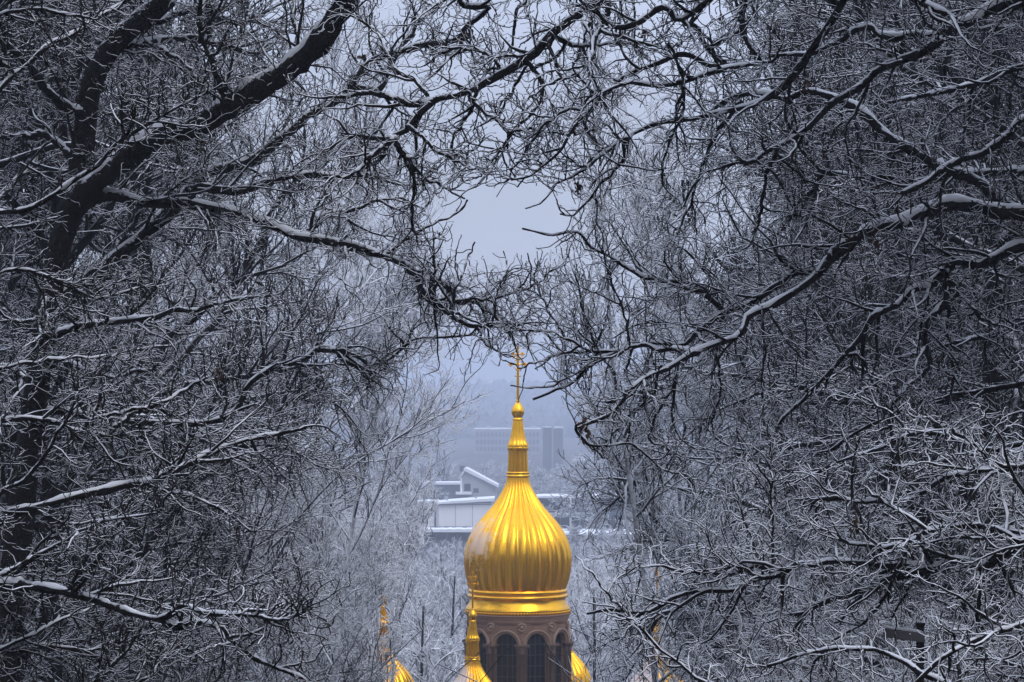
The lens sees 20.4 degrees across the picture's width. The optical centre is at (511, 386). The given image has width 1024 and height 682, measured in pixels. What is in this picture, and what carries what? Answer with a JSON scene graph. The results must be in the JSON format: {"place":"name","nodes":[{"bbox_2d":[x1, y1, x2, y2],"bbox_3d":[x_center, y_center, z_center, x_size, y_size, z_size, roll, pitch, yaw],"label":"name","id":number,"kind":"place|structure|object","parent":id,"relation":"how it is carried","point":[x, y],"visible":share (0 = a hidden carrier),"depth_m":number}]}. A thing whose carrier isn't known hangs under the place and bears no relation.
{"place":"outdoors","nodes":[
{"label":"outdoors","id":0,"kind":"place"},
{"bbox_2d":[1,0,1023,387],"label":"sky","id":1,"kind":"structure","parent":0,"point":[495,224]},
{"bbox_2d":[70,398,1015,680],"bbox_3d":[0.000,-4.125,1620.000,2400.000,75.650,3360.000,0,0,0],"label":"ground","id":2,"kind":"structure","parent":0,"point":[464,448],"depth_m":1214.16},
{"bbox_2d":[35,250,211,681],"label":"woodland tree","id":3,"kind":"object","parent":2,"relation":"on","point":[122,451],"depth_m":120.67},
{"bbox_2d":[0,0,309,669],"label":"woodland tree","id":4,"kind":"object","parent":2,"relation":"on","point":[113,467],"visible":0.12,"depth_m":56.82},
{"bbox_2d":[0,0,326,680],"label":"woodland tree","id":5,"kind":"object","parent":2,"relation":"on","point":[10,248],"depth_m":92.99},
{"bbox_2d":[0,0,349,681],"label":"woodland tree","id":6,"kind":"object","parent":2,"relation":"on","point":[21,158],"visible":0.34,"depth_m":47.76},
{"bbox_2d":[0,0,351,681],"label":"bare tree","id":7,"kind":"object","parent":2,"relation":"on","point":[13,577],"visible":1,"depth_m":27.28},
{"bbox_2d":[0,65,383,681],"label":"woodland tree","id":8,"kind":"object","parent":2,"relation":"on","point":[209,348],"visible":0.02,"depth_m":87.02},
{"bbox_2d":[0,4,400,681],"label":"woodland tree","id":9,"kind":"object","parent":2,"relation":"on","point":[256,388],"visible":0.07,"depth_m":66.11},
{"bbox_2d":[0,0,408,681],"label":"woodland tree","id":10,"kind":"object","parent":2,"relation":"on","point":[268,258],"visible":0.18,"depth_m":59.72},
{"bbox_2d":[0,0,411,681],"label":"woodland tree","id":11,"kind":"object","parent":2,"relation":"on","point":[44,488],"visible":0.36,"depth_m":51.01},
{"bbox_2d":[99,344,340,681],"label":"woodland tree","id":12,"kind":"object","parent":2,"relation":"on","point":[265,602],"visible":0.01,"depth_m":135.88},
{"bbox_2d":[8,0,493,681],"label":"frosted tree","id":13,"kind":"object","parent":2,"relation":"on","point":[424,416],"visible":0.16,"depth_m":73.34},
{"bbox_2d":[108,305,396,681],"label":"woodland tree","id":14,"kind":"object","parent":2,"relation":"on","point":[350,669],"visible":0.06,"depth_m":110.53},
{"bbox_2d":[24,550,511,681],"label":"undergrowth","id":15,"kind":"object","parent":2,"relation":"on","point":[133,675],"visible":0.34,"depth_m":43.02},
{"bbox_2d":[0,0,590,681],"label":"bare tree","id":16,"kind":"object","parent":2,"relation":"on","point":[246,94],"visible":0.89,"depth_m":35.76},
{"bbox_2d":[197,536,419,679],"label":"valley tree","id":17,"kind":"object","parent":2,"relation":"on","point":[316,622],"depth_m":200.17},
{"bbox_2d":[153,119,478,681],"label":"frosted tree","id":18,"kind":"object","parent":2,"relation":"on","point":[372,426],"visible":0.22,"depth_m":96.50},
{"bbox_2d":[266,505,421,681],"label":"frosted tree","id":19,"kind":"object","parent":2,"relation":"on","point":[369,546],"visible":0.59,"depth_m":113.84},
{"bbox_2d":[200,296,488,681],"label":"frosted tree","id":20,"kind":"object","parent":2,"relation":"on","point":[415,512],"visible":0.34,"depth_m":126.74},
{"bbox_2d":[275,560,429,681],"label":"valley tree","id":21,"kind":"object","parent":2,"relation":"on","point":[409,644],"visible":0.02,"depth_m":174.75},
{"bbox_2d":[271,470,434,681],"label":"frosted tree","id":22,"kind":"object","parent":2,"relation":"on","point":[387,540],"visible":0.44,"depth_m":119.60},
{"bbox_2d":[360,456,391,504],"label":"valley tree","id":23,"kind":"object","parent":2,"relation":"on","point":[372,477],"visible":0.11,"depth_m":799.80},
{"bbox_2d":[310,568,465,681],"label":"valley tree","id":24,"kind":"object","parent":2,"relation":"on","point":[434,648],"visible":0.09,"depth_m":191.74},
{"bbox_2d":[380,447,414,488],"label":"valley tree","id":25,"kind":"object","parent":2,"relation":"on","point":[397,465],"visible":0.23,"depth_m":900.02},
{"bbox_2d":[390,475,416,523],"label":"valley tree","id":26,"kind":"object","parent":2,"relation":"on","point":[403,492],"visible":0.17,"depth_m":689.87},
{"bbox_2d":[345,576,466,681],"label":"valley tree","id":27,"kind":"object","parent":2,"relation":"on","point":[414,622],"visible":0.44,"depth_m":159.90},
{"bbox_2d":[379,544,462,676],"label":"valley tree","id":28,"kind":"object","parent":2,"relation":"on","point":[414,578],"visible":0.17,"depth_m":249.97},
{"bbox_2d":[412,452,430,479],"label":"valley tree","id":29,"kind":"object","parent":2,"relation":"on","point":[422,461],"visible":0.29,"depth_m":979.38},
{"bbox_2d":[405,459,448,506],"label":"valley tree","id":30,"kind":"object","parent":2,"relation":"on","point":[421,467],"visible":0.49,"depth_m":719.80},
{"bbox_2d":[406,539,456,624],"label":"valley tree","id":31,"kind":"object","parent":2,"relation":"on","point":[430,551],"visible":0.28,"depth_m":379.26},
{"bbox_2d":[400,550,469,681],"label":"valley tree","id":32,"kind":"object","parent":2,"relation":"on","point":[459,596],"visible":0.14,"depth_m":214.81},
{"bbox_2d":[415,481,460,508],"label":"annexe","id":33,"kind":"structure","parent":2,"relation":"on","point":[452,488],"depth_m":740.00},
{"bbox_2d":[415,543,467,669],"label":"valley tree","id":34,"kind":"object","parent":2,"relation":"on","point":[441,558],"visible":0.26,"depth_m":299.78},
{"bbox_2d":[423,446,464,480],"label":"valley tree","id":35,"kind":"object","parent":2,"relation":"on","point":[443,461],"visible":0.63,"depth_m":819.43},
{"bbox_2d":[426,537,465,616],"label":"valley tree","id":36,"kind":"object","parent":2,"relation":"on","point":[458,547],"visible":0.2,"depth_m":399.50},
{"bbox_2d":[423,526,471,556],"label":"pavilion","id":37,"kind":"structure","parent":2,"relation":"on","point":[442,533],"depth_m":560.00},
{"bbox_2d":[426,533,434,539],"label":"window","id":38,"kind":"structure","parent":37,"relation":"in","point":[431,536],"depth_m":559.95},
{"bbox_2d":[437,533,445,539],"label":"window","id":39,"kind":"structure","parent":37,"relation":"in","point":[440,536],"depth_m":559.95},
{"bbox_2d":[448,533,456,539],"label":"window","id":40,"kind":"structure","parent":37,"relation":"in","point":[450,535],"depth_m":559.95},
{"bbox_2d":[458,533,467,539],"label":"window","id":41,"kind":"structure","parent":37,"relation":"in","point":[464,536],"depth_m":559.95},
{"bbox_2d":[439,616,464,673],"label":"valley tree","id":42,"kind":"object","parent":2,"relation":"on","point":[459,641],"visible":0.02,"depth_m":257.45},
{"bbox_2d":[444,547,465,635],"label":"valley tree","id":43,"kind":"object","parent":2,"relation":"on","point":[462,565],"visible":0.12,"depth_m":350.11},
{"bbox_2d":[417,496,494,543],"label":"white block","id":44,"kind":"structure","parent":2,"relation":"on","point":[471,511],"depth_m":600.00},
{"bbox_2d":[434,508,435,525],"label":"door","id":45,"kind":"structure","parent":44,"relation":"in","point":[434,508],"depth_m":601.47},
{"bbox_2d":[456,466,498,505],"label":"house","id":46,"kind":"structure","parent":2,"relation":"on","point":[473,483],"depth_m":700.00},
{"bbox_2d":[464,484,470,490],"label":"window","id":47,"kind":"structure","parent":46,"relation":"in","point":[467,487],"depth_m":699.93},
{"bbox_2d":[473,488,478,492],"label":"window","id":48,"kind":"structure","parent":46,"relation":"in","point":[475,490],"depth_m":699.93},
{"bbox_2d":[470,462,497,479],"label":"valley tree","id":49,"kind":"object","parent":2,"relation":"on","point":[485,468],"visible":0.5,"depth_m":880.04},
{"bbox_2d":[484,459,497,475],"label":"valley tree","id":50,"kind":"object","parent":2,"relation":"on","point":[490,467],"visible":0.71,"depth_m":1049.60},
{"bbox_2d":[495,463,507,487],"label":"valley tree","id":51,"kind":"object","parent":2,"relation":"on","point":[501,478],"visible":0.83,"depth_m":899.58},
{"bbox_2d":[474,426,540,454],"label":"office block","id":52,"kind":"structure","parent":2,"relation":"on","point":[489,440],"depth_m":1400.00},
{"bbox_2d":[69,376,962,440],"bbox_3d":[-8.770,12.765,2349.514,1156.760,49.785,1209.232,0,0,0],"label":"wood","id":53,"kind":"object","parent":2,"relation":"on","point":[497,404],"visible":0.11,"depth_m":2239.03},
{"bbox_2d":[360,347,683,681],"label":"church","id":54,"kind":"structure","parent":2,"relation":"on","point":[517,560],"depth_m":132.09},
{"bbox_2d":[528,459,534,480],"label":"valley tree","id":55,"kind":"object","parent":2,"relation":"on","point":[529,467],"visible":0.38,"depth_m":978.79},
{"bbox_2d":[528,467,554,493],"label":"valley tree","id":56,"kind":"object","parent":2,"relation":"on","point":[538,472],"visible":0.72,"depth_m":759.19},
{"bbox_2d":[543,425,562,470],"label":"tower block","id":57,"kind":"structure","parent":2,"relation":"on","point":[552,442],"depth_m":1130.00},
{"bbox_2d":[547,463,574,493],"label":"valley tree","id":58,"kind":"object","parent":2,"relation":"on","point":[556,480],"visible":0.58,"depth_m":819.43},
{"bbox_2d":[543,450,612,528],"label":"valley tree","id":59,"kind":"object","parent":2,"relation":"on","point":[571,512],"visible":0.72,"depth_m":587.24},
{"bbox_2d":[564,523,591,555],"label":"valley tree","id":60,"kind":"object","parent":2,"relation":"on","point":[571,531],"visible":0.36,"depth_m":499.66},
{"bbox_2d":[536,494,629,529],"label":"glass building","id":61,"kind":"structure","parent":2,"relation":"on","point":[546,502],"depth_m":599.85},
{"bbox_2d":[541,500,549,511],"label":"window","id":62,"kind":"structure","parent":61,"relation":"in","point":[546,502],"depth_m":599.86},
{"bbox_2d":[551,500,559,511],"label":"window","id":63,"kind":"structure","parent":61,"relation":"in","point":[556,507],"depth_m":599.86},
{"bbox_2d":[561,516,569,528],"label":"window","id":64,"kind":"structure","parent":61,"relation":"in","point":[565,520],"depth_m":599.86},
{"bbox_2d":[572,516,579,528],"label":"window","id":65,"kind":"structure","parent":61,"relation":"in","point":[575,523],"depth_m":599.86},
{"bbox_2d":[601,516,609,528],"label":"window","id":66,"kind":"structure","parent":61,"relation":"in","point":[607,526],"depth_m":599.86},
{"bbox_2d":[611,500,619,511],"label":"window","id":67,"kind":"structure","parent":61,"relation":"in","point":[615,510],"depth_m":599.86},
{"bbox_2d":[611,516,619,528],"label":"window","id":68,"kind":"structure","parent":61,"relation":"in","point":[613,522],"depth_m":599.86},
{"bbox_2d":[569,540,608,586],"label":"valley tree","id":69,"kind":"object","parent":2,"relation":"on","point":[575,548],"visible":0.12,"depth_m":419.61},
{"bbox_2d":[571,546,606,640],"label":"valley tree","id":70,"kind":"object","parent":2,"relation":"on","point":[576,559],"visible":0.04,"depth_m":319.62},
{"bbox_2d":[579,536,602,561],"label":"valley tree","id":71,"kind":"object","parent":2,"relation":"on","point":[588,544],"visible":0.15,"depth_m":479.72},
{"bbox_2d":[566,552,626,677],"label":"valley tree","id":72,"kind":"object","parent":2,"relation":"on","point":[591,567],"visible":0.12,"depth_m":230.31},
{"bbox_2d":[563,529,631,563],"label":"terrace building","id":73,"kind":"structure","parent":2,"relation":"on","point":[586,530],"depth_m":535.00},
{"bbox_2d":[567,586,627,680],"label":"valley tree","id":74,"kind":"object","parent":2,"relation":"on","point":[607,678],"visible":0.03,"depth_m":201.45},
{"bbox_2d":[584,460,617,493],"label":"valley tree","id":75,"kind":"object","parent":2,"relation":"on","point":[606,463],"visible":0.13,"depth_m":688.96},
{"bbox_2d":[586,519,616,567],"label":"valley tree","id":76,"kind":"object","parent":2,"relation":"on","point":[601,532],"visible":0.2,"depth_m":509.53},
{"bbox_2d":[567,553,640,676],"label":"valley tree","id":77,"kind":"object","parent":2,"relation":"on","point":[599,571],"visible":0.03,"depth_m":241.38},
{"bbox_2d":[591,538,617,563],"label":"valley tree","id":78,"kind":"object","parent":2,"relation":"on","point":[605,547],"visible":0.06,"depth_m":439.88},
{"bbox_2d":[602,528,627,560],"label":"valley tree","id":79,"kind":"object","parent":2,"relation":"on","point":[614,539],"visible":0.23,"depth_m":469.81},
{"bbox_2d":[603,518,633,553],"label":"valley tree","id":80,"kind":"object","parent":2,"relation":"on","point":[621,528],"visible":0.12,"depth_m":504.74},
{"bbox_2d":[569,536,669,679],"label":"valley tree","id":81,"kind":"object","parent":2,"relation":"on","point":[594,551],"visible":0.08,"depth_m":270.93},
{"bbox_2d":[567,548,672,681],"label":"valley tree","id":82,"kind":"object","parent":2,"relation":"on","point":[610,652],"visible":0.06,"depth_m":199.66},
{"bbox_2d":[602,541,647,615],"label":"valley tree","id":83,"kind":"object","parent":2,"relation":"on","point":[612,560],"visible":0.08,"depth_m":399.79},
{"bbox_2d":[566,564,714,681],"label":"valley tree","id":84,"kind":"object","parent":2,"relation":"on","point":[589,587],"visible":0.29,"depth_m":165.61},
{"bbox_2d":[276,0,1016,267],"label":"bare tree","id":85,"kind":"object","parent":2,"relation":"on","point":[525,58],"visible":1,"depth_m":29.67},
{"bbox_2d":[613,543,679,591],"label":"valley tree","id":86,"kind":"object","parent":2,"relation":"on","point":[651,570],"visible":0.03,"depth_m":329.81},
{"bbox_2d":[581,563,723,681],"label":"valley tree","id":87,"kind":"object","parent":2,"relation":"on","point":[631,676],"visible":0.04,"depth_m":178.87},
{"bbox_2d":[466,0,848,681],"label":"frosted tree","id":88,"kind":"object","parent":2,"relation":"on","point":[636,510],"visible":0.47,"depth_m":63.75},
{"bbox_2d":[455,92,866,681],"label":"frosted tree","id":89,"kind":"object","parent":2,"relation":"on","point":[601,373],"visible":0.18,"depth_m":85.31},
{"bbox_2d":[617,551,734,680],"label":"valley tree","id":90,"kind":"object","parent":2,"relation":"on","point":[683,608],"visible":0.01,"depth_m":229.92},
{"bbox_2d":[595,402,796,681],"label":"frosted tree","id":91,"kind":"object","parent":2,"relation":"on","point":[660,573],"visible":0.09,"depth_m":116.08},
{"bbox_2d":[437,390,1023,681],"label":"undergrowth","id":92,"kind":"object","parent":2,"relation":"on","point":[783,677],"visible":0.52,"depth_m":38.20},
{"bbox_2d":[487,0,1023,503],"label":"bare tree","id":93,"kind":"object","parent":2,"relation":"on","point":[999,206],"visible":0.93,"depth_m":30.48},
{"bbox_2d":[664,496,872,674],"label":"woodland tree","id":94,"kind":"object","parent":2,"relation":"on","point":[713,618],"depth_m":128.61},
{"bbox_2d":[652,340,912,681],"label":"woodland tree","id":95,"kind":"object","parent":2,"relation":"on","point":[712,584],"visible":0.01,"depth_m":126.25},
{"bbox_2d":[550,0,1022,681],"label":"woodland tree","id":96,"kind":"object","parent":2,"relation":"on","point":[708,310],"visible":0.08,"depth_m":74.66},
{"bbox_2d":[568,0,1023,681],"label":"woodland tree","id":97,"kind":"object","parent":2,"relation":"on","point":[678,618],"visible":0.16,"depth_m":57.62},
{"bbox_2d":[575,342,1023,681],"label":"bare tree","id":98,"kind":"object","parent":2,"relation":"on","point":[865,585],"visible":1,"depth_m":26.43},
{"bbox_2d":[593,0,1023,681],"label":"woodland tree","id":99,"kind":"object","parent":2,"relation":"on","point":[995,380],"visible":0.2,"depth_m":49.41},
{"bbox_2d":[641,235,1020,681],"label":"woodland tree","id":100,"kind":"object","parent":2,"relation":"on","point":[736,510],"visible":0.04,"depth_m":95.70},
{"bbox_2d":[640,0,1023,654],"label":"woodland tree","id":101,"kind":"object","parent":2,"relation":"on","point":[776,130],"visible":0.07,"depth_m":61.06},
{"bbox_2d":[678,25,1021,679],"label":"woodland tree","id":102,"kind":"object","parent":2,"relation":"on","point":[775,546],"visible":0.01,"depth_m":95.47},
{"bbox_2d":[713,0,1023,679],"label":"woodland tree","id":103,"kind":"object","parent":2,"relation":"on","point":[887,318],"visible":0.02,"depth_m":55.65},
{"bbox_2d":[720,0,1023,676],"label":"woodland tree","id":104,"kind":"object","parent":2,"relation":"on","point":[986,118],"visible":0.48,"depth_m":45.76},
{"bbox_2d":[882,622,925,681],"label":"signpost","id":105,"kind":"object","parent":2,"relation":"on","point":[903,634],"visible":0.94,"depth_m":26.93},
{"bbox_2d":[789,0,1022,681],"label":"woodland tree","id":106,"kind":"object","parent":2,"relation":"on","point":[950,313],"visible":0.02,"depth_m":84.99}
]}

